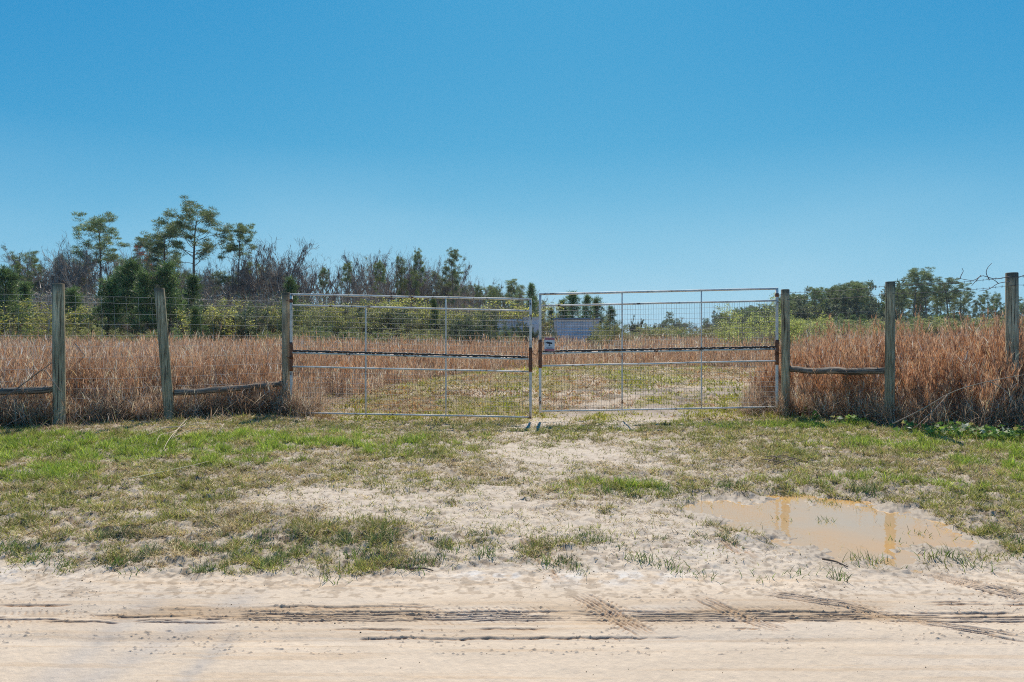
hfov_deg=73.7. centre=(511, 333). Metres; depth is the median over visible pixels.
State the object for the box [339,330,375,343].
green bush
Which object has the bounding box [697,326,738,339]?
olive shrub
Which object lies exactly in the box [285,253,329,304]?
bare tree
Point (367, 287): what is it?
bare tree
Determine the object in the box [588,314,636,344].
olive shrub
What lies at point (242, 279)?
bare tree
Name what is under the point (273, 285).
bare tree
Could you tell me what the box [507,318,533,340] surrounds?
dark evergreen shrub
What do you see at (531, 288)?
young pine tree
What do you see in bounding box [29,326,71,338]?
green bush
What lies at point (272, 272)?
bare tree
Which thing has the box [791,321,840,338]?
olive shrub
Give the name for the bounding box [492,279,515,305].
bare tree
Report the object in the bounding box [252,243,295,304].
bare tree
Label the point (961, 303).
pine tree
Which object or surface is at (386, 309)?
yellow green shrub
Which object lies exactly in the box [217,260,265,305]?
bare tree
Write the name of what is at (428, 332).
olive shrub
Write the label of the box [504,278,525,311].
pine tree
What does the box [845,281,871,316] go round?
pine tree
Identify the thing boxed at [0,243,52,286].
budding tree
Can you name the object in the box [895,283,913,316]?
pine tree
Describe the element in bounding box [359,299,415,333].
yellow green shrub
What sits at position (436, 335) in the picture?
green bush
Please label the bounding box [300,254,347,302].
bare tree
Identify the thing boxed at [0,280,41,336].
young pine tree
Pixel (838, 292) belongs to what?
pine tree
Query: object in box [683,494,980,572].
puddle
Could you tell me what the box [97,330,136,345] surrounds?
olive shrub
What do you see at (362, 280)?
bare tree
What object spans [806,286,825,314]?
pine tree
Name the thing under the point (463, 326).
dark evergreen shrub
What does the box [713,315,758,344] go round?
willow shrub
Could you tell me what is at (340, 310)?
yellow green shrub
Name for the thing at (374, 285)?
bare tree
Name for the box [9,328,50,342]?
green bush
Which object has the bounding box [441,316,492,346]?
dark evergreen shrub
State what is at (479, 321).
olive shrub
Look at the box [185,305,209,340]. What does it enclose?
young pine tree
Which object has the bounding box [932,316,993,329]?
green bush
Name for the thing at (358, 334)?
olive shrub
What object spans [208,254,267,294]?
bare tree
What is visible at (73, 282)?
bare tree
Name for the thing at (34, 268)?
bare tree
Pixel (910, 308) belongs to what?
pine tree
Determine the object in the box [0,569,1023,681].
dirt road
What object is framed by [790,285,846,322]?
oak tree
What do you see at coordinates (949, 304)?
pine tree
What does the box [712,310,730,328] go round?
oak tree
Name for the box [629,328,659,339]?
leafless shrub
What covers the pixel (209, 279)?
bare tree
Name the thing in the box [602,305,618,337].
young pine tree
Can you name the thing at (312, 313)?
olive shrub
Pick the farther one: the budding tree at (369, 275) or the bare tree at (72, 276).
the budding tree at (369, 275)
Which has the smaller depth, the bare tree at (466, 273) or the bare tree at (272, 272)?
the bare tree at (272, 272)
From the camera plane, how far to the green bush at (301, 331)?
55.39 m
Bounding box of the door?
[532,323,536,339]
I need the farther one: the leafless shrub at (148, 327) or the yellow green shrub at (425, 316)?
the yellow green shrub at (425, 316)
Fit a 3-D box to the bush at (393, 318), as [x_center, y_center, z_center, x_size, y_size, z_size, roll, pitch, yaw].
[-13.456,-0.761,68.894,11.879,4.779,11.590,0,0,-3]
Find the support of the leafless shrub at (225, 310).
on the ground at (813, 554)
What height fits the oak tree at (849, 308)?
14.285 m
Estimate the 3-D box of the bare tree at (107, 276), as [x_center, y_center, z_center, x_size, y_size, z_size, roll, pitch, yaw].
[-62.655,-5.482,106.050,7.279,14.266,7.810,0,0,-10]
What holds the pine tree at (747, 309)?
on the ground at (813, 554)
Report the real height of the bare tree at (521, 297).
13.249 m
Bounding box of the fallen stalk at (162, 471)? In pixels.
[128,461,207,479]
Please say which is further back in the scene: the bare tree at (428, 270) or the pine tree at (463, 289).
the pine tree at (463, 289)
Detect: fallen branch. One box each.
[0,362,60,400]
[892,375,1021,426]
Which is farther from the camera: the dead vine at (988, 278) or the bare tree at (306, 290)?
the bare tree at (306, 290)
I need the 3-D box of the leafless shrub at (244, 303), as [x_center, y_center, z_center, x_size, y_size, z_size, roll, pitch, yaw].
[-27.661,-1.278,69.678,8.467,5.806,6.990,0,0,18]
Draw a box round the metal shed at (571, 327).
[552,318,600,343]
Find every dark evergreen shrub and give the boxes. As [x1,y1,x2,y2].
[2,306,49,336]
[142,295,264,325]
[167,301,281,342]
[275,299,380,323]
[306,315,344,335]
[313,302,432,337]
[385,309,429,335]
[418,316,461,342]
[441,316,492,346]
[449,308,509,344]
[484,307,550,332]
[492,324,517,339]
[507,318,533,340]
[516,323,538,347]
[549,329,559,340]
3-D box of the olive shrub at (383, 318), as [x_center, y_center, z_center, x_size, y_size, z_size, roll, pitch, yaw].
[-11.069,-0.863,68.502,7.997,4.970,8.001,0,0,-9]
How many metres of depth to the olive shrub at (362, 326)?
63.85 m
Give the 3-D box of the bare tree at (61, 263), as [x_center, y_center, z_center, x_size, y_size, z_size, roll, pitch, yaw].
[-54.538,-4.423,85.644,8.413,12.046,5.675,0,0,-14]
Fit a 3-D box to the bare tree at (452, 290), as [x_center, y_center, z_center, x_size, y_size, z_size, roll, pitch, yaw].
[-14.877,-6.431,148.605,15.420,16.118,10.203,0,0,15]
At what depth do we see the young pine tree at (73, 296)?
55.80 m
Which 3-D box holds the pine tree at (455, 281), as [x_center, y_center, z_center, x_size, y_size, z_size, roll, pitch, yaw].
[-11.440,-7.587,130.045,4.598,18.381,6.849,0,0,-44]
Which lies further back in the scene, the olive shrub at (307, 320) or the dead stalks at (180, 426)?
the olive shrub at (307, 320)
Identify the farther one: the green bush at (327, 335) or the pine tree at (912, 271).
the pine tree at (912, 271)
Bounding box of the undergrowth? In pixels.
[0,282,552,338]
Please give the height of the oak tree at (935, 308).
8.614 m
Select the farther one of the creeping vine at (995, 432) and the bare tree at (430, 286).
the bare tree at (430, 286)
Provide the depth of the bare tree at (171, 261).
93.12 m
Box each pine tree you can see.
[0,263,48,337]
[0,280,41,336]
[8,250,44,302]
[49,285,91,336]
[70,211,131,299]
[83,273,127,336]
[88,257,151,337]
[99,265,145,336]
[118,266,176,338]
[128,234,162,269]
[133,217,185,291]
[141,259,191,334]
[153,195,241,296]
[172,272,207,335]
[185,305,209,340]
[211,222,260,295]
[272,275,306,338]
[317,267,329,302]
[337,261,352,299]
[373,259,386,302]
[393,256,408,302]
[410,248,426,309]
[428,298,440,337]
[429,270,441,292]
[439,247,465,316]
[458,287,469,305]
[474,285,485,307]
[484,289,495,306]
[488,283,502,305]
[489,297,500,308]
[500,293,510,308]
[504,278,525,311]
[512,289,525,307]
[525,281,538,316]
[546,306,556,335]
[549,297,569,334]
[565,290,581,317]
[578,294,595,317]
[591,295,605,335]
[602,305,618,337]
[664,312,673,321]
[742,308,755,317]
[755,304,767,316]
[779,294,796,317]
[779,300,794,319]
[790,294,805,308]
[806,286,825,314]
[811,289,828,314]
[819,294,833,316]
[825,285,847,301]
[825,286,838,307]
[830,283,848,322]
[841,280,853,292]
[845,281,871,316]
[845,289,870,314]
[849,313,857,322]
[856,281,869,310]
[878,298,884,315]
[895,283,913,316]
[895,290,912,320]
[899,267,935,316]
[905,287,932,316]
[907,293,924,317]
[908,271,938,315]
[908,282,933,316]
[927,285,946,314]
[928,276,966,313]
[931,282,951,315]
[938,290,956,316]
[944,283,975,319]
[950,291,976,315]
[971,295,985,318]
[979,290,999,321]
[990,293,1003,318]
[1003,297,1023,315]
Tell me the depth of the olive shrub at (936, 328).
88.05 m
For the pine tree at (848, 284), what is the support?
on the ground at (813, 554)
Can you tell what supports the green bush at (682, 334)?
on the ground at (813, 554)
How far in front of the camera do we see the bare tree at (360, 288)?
112.75 m
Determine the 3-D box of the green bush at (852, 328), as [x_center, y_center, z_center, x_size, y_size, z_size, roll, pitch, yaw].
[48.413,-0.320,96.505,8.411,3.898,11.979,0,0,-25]
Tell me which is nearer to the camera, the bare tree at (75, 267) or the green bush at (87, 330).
the green bush at (87, 330)
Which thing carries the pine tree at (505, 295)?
on the ground at (813, 554)
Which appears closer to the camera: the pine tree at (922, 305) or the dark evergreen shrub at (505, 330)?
the dark evergreen shrub at (505, 330)
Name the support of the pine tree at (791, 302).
on the ground at (813, 554)
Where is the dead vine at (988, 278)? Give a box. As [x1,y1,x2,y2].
[959,263,1023,290]
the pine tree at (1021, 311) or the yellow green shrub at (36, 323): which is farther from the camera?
the pine tree at (1021, 311)
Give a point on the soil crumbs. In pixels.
(521, 565)
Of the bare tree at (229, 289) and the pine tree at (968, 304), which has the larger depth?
the pine tree at (968, 304)
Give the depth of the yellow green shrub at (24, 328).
57.99 m
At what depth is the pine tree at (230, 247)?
94.16 m
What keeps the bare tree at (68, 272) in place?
on the ground at (813, 554)
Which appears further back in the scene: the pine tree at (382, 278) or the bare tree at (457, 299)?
the bare tree at (457, 299)
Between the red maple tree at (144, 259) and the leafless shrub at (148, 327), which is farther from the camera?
the red maple tree at (144, 259)
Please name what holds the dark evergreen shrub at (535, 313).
on the ground at (813, 554)
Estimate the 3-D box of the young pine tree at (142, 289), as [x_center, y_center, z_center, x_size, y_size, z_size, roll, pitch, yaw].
[-30.557,-2.064,56.528,4.010,7.325,4.480,0,0,18]
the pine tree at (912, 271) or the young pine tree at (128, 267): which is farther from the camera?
the pine tree at (912, 271)
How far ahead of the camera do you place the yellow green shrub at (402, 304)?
71.23 m
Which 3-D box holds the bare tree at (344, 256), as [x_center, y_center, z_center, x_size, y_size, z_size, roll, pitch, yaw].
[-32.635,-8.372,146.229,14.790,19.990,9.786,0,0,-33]
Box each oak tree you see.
[628,315,643,334]
[671,317,685,335]
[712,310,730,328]
[727,308,771,332]
[736,309,780,330]
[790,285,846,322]
[811,280,876,322]
[830,277,905,320]
[835,289,904,323]
[916,306,951,320]
[935,307,969,322]
[959,307,977,319]
[970,308,993,326]
[994,305,1020,321]
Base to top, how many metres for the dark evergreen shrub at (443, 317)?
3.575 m
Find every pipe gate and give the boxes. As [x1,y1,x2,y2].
[286,293,531,418]
[538,288,781,412]
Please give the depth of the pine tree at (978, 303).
194.22 m
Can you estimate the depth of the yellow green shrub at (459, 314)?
77.09 m
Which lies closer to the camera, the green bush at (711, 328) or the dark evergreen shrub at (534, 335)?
the dark evergreen shrub at (534, 335)
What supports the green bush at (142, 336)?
on the ground at (813, 554)
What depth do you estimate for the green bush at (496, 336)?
48.62 m
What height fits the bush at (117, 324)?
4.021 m
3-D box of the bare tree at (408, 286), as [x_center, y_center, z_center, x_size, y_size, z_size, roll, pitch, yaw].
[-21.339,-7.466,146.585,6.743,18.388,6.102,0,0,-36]
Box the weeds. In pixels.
[0,477,1023,585]
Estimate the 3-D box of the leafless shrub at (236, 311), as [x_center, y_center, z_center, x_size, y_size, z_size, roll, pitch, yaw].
[-23.739,-0.995,59.354,8.100,5.232,9.543,0,0,20]
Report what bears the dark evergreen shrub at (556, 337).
on the ground at (813, 554)
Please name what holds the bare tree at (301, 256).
on the ground at (813, 554)
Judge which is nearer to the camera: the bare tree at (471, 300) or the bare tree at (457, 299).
the bare tree at (457, 299)
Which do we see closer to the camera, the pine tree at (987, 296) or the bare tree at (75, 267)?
the bare tree at (75, 267)
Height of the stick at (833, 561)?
0.019 m
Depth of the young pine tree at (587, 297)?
85.37 m
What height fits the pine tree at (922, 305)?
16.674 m
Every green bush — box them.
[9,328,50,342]
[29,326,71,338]
[46,321,105,341]
[125,329,155,341]
[146,326,194,341]
[280,324,329,340]
[293,324,355,343]
[297,329,333,343]
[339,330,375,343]
[354,331,396,344]
[412,324,448,342]
[416,327,444,339]
[495,331,525,342]
[605,327,631,337]
[634,324,679,341]
[637,325,675,332]
[671,326,698,336]
[673,330,697,340]
[679,323,733,339]
[806,316,871,329]
[824,316,874,329]
[827,319,901,338]
[833,317,927,335]
[877,315,955,338]
[905,313,1023,338]
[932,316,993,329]
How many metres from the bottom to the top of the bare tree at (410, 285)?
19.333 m
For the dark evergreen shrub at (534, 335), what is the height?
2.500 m
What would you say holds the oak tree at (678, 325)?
on the ground at (813, 554)
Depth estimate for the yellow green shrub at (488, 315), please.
77.99 m
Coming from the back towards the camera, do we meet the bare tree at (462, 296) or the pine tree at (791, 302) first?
the pine tree at (791, 302)
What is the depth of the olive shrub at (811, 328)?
83.76 m
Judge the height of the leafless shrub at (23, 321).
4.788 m
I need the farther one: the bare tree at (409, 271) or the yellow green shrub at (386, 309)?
the bare tree at (409, 271)
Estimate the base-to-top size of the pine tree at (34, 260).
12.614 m
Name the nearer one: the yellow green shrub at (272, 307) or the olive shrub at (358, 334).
the olive shrub at (358, 334)
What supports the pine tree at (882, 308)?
on the ground at (813, 554)
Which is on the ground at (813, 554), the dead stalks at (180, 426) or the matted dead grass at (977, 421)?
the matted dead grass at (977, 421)
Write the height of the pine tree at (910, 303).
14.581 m
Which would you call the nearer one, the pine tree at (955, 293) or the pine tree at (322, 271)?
the pine tree at (322, 271)
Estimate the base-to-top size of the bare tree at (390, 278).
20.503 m
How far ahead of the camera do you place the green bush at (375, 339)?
49.51 m
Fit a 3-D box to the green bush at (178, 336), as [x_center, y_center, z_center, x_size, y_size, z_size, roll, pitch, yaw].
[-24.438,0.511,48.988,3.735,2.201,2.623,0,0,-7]
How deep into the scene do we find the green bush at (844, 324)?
111.56 m
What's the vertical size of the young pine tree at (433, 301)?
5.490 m
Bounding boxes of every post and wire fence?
[0,283,289,424]
[781,272,1023,427]
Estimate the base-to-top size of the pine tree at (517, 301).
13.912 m
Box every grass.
[0,300,1023,439]
[0,359,1023,576]
[0,392,1022,428]
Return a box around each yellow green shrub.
[0,298,115,341]
[0,313,48,336]
[173,304,270,341]
[231,296,315,342]
[293,302,358,333]
[298,317,341,336]
[324,300,373,326]
[332,311,399,330]
[337,305,411,341]
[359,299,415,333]
[360,292,440,324]
[379,300,450,332]
[431,304,483,329]
[444,310,478,322]
[452,304,489,319]
[481,298,563,331]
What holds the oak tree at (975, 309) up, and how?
on the ground at (813, 554)
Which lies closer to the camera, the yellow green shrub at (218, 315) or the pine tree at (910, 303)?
the yellow green shrub at (218, 315)
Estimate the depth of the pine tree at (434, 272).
143.13 m
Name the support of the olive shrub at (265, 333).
on the ground at (813, 554)
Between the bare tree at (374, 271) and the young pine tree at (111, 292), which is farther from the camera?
the bare tree at (374, 271)
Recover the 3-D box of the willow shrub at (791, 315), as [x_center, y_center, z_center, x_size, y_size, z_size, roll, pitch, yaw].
[18.314,-0.250,44.014,4.783,3.747,4.774,0,0,-30]
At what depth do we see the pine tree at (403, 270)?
139.15 m
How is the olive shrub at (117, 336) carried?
on the ground at (813, 554)
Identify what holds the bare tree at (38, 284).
on the ground at (813, 554)
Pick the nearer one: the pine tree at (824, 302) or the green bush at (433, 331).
the green bush at (433, 331)
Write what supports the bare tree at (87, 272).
on the ground at (813, 554)
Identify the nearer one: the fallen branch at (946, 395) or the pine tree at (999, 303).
the fallen branch at (946, 395)
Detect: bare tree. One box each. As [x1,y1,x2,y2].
[1,252,68,298]
[2,250,51,305]
[19,262,52,300]
[20,252,73,294]
[30,232,88,302]
[36,253,111,307]
[40,233,101,301]
[40,239,83,297]
[41,250,98,308]
[42,259,92,291]
[47,250,93,294]
[48,243,90,284]
[48,253,84,306]
[49,236,103,300]
[53,257,115,304]
[66,240,115,291]
[85,258,123,295]
[89,263,114,298]
[101,243,143,286]
[131,254,188,284]
[165,257,190,288]
[178,267,210,303]
[181,266,231,306]
[191,260,215,309]
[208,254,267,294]
[211,240,290,304]
[211,259,244,308]
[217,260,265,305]
[227,242,274,304]
[236,257,256,299]
[251,237,318,318]
[251,249,302,309]
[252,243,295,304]
[255,256,285,297]
[261,238,331,307]
[263,257,286,303]
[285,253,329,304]
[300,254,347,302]
[301,258,325,301]
[314,257,352,305]
[319,260,360,302]
[334,250,388,300]
[335,253,385,302]
[339,252,386,305]
[341,263,378,299]
[350,265,370,305]
[355,265,380,302]
[356,251,393,302]
[360,264,392,305]
[362,253,407,306]
[374,246,406,304]
[382,251,428,303]
[389,258,432,306]
[392,246,425,298]
[392,251,422,295]
[403,260,421,301]
[406,255,448,298]
[407,274,430,305]
[410,258,451,306]
[421,273,472,307]
[426,262,483,306]
[426,266,444,306]
[433,272,452,311]
[447,268,474,310]
[449,282,462,311]
[462,284,481,308]
[468,279,496,308]
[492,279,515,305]
[514,288,533,309]
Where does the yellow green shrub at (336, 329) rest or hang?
on the ground at (813, 554)
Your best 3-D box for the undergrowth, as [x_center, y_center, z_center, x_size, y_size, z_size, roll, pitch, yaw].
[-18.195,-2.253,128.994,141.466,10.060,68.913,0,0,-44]
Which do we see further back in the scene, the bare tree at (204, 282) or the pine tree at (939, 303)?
the pine tree at (939, 303)
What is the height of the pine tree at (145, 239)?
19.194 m
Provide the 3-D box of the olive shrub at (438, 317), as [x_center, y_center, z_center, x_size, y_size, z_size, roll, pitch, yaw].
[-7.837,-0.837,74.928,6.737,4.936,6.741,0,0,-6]
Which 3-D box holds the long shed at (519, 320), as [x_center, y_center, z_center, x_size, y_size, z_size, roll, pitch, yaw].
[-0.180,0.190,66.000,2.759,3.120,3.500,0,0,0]
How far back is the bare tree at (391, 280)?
132.77 m
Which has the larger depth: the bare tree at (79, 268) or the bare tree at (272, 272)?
the bare tree at (272, 272)
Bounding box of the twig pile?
[761,455,804,467]
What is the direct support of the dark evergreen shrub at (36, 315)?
on the ground at (813, 554)
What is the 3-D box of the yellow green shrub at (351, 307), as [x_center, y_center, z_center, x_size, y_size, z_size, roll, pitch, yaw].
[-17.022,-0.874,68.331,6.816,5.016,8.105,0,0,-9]
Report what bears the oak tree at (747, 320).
on the ground at (813, 554)
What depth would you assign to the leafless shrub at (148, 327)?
56.26 m
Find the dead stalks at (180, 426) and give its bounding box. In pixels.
[147,419,223,450]
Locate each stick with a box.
[410,567,433,570]
[822,558,847,566]
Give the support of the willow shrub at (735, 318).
on the ground at (813, 554)
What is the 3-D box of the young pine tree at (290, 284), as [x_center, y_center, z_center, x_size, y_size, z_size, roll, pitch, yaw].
[-20.384,-1.949,62.309,4.065,7.124,2.693,0,0,35]
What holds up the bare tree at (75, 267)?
on the ground at (813, 554)
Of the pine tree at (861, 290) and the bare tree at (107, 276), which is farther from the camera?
the pine tree at (861, 290)
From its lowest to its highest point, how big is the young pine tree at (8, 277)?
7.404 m
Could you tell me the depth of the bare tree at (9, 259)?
101.72 m
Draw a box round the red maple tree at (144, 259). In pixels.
[116,240,171,272]
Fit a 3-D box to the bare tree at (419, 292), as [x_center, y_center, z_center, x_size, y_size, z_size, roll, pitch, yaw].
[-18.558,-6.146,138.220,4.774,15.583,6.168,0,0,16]
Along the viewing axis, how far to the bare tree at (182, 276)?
103.97 m
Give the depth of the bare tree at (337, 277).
116.67 m
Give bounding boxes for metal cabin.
[523,317,538,339]
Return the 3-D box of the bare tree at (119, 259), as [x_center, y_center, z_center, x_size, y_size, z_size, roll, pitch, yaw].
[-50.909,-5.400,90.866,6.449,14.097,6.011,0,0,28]
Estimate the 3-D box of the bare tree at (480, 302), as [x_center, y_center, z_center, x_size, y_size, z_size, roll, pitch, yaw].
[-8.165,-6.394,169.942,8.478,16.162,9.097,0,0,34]
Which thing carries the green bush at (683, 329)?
on the ground at (813, 554)
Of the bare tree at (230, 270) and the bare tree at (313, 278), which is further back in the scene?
the bare tree at (313, 278)
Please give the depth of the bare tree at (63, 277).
86.91 m
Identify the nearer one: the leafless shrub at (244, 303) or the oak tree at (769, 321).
the leafless shrub at (244, 303)
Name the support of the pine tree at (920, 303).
on the ground at (813, 554)
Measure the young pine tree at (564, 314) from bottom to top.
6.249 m
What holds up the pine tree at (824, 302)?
on the ground at (813, 554)
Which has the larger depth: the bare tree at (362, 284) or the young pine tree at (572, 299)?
the bare tree at (362, 284)
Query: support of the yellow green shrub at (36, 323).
on the ground at (813, 554)
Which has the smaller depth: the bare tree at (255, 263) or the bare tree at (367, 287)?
the bare tree at (255, 263)
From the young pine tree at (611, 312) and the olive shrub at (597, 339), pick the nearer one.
the olive shrub at (597, 339)
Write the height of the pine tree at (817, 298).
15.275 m
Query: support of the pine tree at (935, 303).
on the ground at (813, 554)
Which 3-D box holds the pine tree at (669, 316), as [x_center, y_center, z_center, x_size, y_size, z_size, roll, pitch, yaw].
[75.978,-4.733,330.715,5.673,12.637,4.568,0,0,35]
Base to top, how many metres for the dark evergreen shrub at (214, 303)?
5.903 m
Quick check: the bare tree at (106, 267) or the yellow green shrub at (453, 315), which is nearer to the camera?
the yellow green shrub at (453, 315)
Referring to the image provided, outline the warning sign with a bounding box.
[544,337,554,350]
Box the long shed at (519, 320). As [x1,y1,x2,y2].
[497,319,523,335]
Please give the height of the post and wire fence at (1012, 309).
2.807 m
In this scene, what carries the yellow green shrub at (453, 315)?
on the ground at (813, 554)
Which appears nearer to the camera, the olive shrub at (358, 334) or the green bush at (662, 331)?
the olive shrub at (358, 334)
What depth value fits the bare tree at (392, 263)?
146.37 m
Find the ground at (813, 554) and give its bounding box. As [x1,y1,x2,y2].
[0,334,1023,577]
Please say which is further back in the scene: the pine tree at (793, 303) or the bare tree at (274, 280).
the pine tree at (793, 303)
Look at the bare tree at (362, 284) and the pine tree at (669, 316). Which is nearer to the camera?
the bare tree at (362, 284)
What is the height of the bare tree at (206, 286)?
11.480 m
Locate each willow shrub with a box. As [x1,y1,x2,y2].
[711,293,839,352]
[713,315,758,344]
[755,310,842,347]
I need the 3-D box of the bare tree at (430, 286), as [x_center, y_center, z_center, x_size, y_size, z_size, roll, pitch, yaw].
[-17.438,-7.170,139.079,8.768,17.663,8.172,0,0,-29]
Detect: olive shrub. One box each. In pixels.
[67,313,120,340]
[94,331,129,343]
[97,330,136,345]
[114,328,155,342]
[188,297,272,342]
[247,325,281,341]
[257,303,351,333]
[266,309,324,337]
[293,304,355,337]
[328,305,391,340]
[345,329,373,342]
[367,301,434,339]
[382,324,429,343]
[394,312,453,341]
[413,304,458,326]
[415,330,442,343]
[457,312,495,335]
[500,307,561,335]
[586,324,613,353]
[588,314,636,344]
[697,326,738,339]
[770,318,838,338]
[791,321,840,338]
[817,320,855,338]
[911,318,976,336]
[977,315,1021,328]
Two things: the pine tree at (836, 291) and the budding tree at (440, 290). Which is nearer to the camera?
the budding tree at (440, 290)
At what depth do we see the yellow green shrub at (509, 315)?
77.84 m
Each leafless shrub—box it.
[0,298,51,335]
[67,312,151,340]
[80,298,155,336]
[125,308,185,336]
[169,300,220,338]
[176,296,296,334]
[177,295,264,340]
[213,298,269,319]
[331,307,385,335]
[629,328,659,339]
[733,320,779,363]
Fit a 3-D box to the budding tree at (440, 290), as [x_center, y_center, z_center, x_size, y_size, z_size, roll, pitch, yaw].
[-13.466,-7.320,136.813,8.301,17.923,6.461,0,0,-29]
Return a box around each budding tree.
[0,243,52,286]
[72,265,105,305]
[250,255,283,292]
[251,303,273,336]
[351,250,387,301]
[425,256,466,306]
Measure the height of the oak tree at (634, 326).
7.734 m
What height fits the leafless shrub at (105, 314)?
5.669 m
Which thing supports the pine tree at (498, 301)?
on the ground at (813, 554)
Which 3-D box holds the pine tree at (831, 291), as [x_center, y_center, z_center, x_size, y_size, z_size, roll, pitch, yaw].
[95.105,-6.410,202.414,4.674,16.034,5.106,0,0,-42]
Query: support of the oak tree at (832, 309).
on the ground at (813, 554)
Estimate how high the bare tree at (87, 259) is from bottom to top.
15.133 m
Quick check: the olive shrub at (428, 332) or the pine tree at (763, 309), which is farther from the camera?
the pine tree at (763, 309)
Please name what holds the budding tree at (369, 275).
on the ground at (813, 554)
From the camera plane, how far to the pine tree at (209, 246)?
89.09 m
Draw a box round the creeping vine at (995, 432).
[802,407,1023,441]
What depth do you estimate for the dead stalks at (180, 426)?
10.51 m
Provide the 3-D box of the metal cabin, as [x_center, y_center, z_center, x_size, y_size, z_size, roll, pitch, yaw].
[1.801,0.128,63.500,1.496,3.245,3.200,0,0,0]
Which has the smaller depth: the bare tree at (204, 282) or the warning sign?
the warning sign
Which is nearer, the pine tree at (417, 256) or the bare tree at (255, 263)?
the bare tree at (255, 263)
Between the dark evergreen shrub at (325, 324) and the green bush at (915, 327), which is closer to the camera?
the dark evergreen shrub at (325, 324)
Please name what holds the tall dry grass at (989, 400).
on the ground at (813, 554)
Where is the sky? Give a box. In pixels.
[0,0,1023,333]
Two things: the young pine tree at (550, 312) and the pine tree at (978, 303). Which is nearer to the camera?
the young pine tree at (550, 312)
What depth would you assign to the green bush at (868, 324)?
85.99 m
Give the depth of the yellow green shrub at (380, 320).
67.48 m
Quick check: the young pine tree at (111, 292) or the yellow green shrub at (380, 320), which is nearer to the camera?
the young pine tree at (111, 292)
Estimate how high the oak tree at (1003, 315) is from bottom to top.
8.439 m
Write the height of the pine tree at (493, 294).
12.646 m
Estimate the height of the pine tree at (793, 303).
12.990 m
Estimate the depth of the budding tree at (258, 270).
108.19 m
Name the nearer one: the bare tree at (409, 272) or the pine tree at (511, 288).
the bare tree at (409, 272)
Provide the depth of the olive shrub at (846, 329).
96.10 m
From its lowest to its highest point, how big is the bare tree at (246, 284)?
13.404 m
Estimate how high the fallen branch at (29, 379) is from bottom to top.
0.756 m
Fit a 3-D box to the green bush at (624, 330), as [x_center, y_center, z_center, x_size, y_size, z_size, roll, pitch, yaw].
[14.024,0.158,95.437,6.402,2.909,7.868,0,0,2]
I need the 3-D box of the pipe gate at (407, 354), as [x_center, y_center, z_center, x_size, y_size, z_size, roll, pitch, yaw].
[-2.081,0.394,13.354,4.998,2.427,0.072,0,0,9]
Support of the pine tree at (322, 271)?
on the ground at (813, 554)
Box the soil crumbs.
[4,453,1023,680]
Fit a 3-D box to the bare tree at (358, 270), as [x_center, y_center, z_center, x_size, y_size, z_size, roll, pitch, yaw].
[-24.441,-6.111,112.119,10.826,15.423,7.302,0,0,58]
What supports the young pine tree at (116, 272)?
on the ground at (813, 554)
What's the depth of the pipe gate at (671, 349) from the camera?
13.27 m
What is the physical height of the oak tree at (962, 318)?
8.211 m
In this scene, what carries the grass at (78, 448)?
on the ground at (813, 554)
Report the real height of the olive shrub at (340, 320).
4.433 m
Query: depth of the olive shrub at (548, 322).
79.53 m
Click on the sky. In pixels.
(559, 146)
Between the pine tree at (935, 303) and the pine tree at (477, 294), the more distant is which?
the pine tree at (935, 303)
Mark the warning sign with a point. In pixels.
(549, 343)
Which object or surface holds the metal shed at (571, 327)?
on the ground at (813, 554)
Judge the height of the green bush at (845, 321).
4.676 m
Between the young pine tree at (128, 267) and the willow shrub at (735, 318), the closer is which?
the willow shrub at (735, 318)
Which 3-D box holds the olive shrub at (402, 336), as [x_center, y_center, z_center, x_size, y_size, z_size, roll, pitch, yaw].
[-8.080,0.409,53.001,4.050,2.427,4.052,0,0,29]
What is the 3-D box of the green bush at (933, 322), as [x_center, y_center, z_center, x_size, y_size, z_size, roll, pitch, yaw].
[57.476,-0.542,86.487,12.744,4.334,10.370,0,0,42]
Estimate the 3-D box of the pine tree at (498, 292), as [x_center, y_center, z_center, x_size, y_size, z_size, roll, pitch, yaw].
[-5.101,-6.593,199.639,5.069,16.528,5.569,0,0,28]
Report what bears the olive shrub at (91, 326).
on the ground at (813, 554)
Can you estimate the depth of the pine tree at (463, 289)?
171.37 m
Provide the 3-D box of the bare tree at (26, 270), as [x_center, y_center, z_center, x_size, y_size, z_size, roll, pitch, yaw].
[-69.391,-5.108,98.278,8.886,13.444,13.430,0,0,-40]
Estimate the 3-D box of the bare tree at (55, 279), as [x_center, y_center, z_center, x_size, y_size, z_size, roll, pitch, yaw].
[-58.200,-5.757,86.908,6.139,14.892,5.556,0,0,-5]
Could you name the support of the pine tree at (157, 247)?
on the ground at (813, 554)
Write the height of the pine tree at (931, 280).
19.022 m
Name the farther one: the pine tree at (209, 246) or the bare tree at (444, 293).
the bare tree at (444, 293)
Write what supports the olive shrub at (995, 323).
on the ground at (813, 554)
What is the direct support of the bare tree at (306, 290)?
on the ground at (813, 554)
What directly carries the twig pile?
on the ground at (813, 554)
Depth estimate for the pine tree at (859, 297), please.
194.45 m

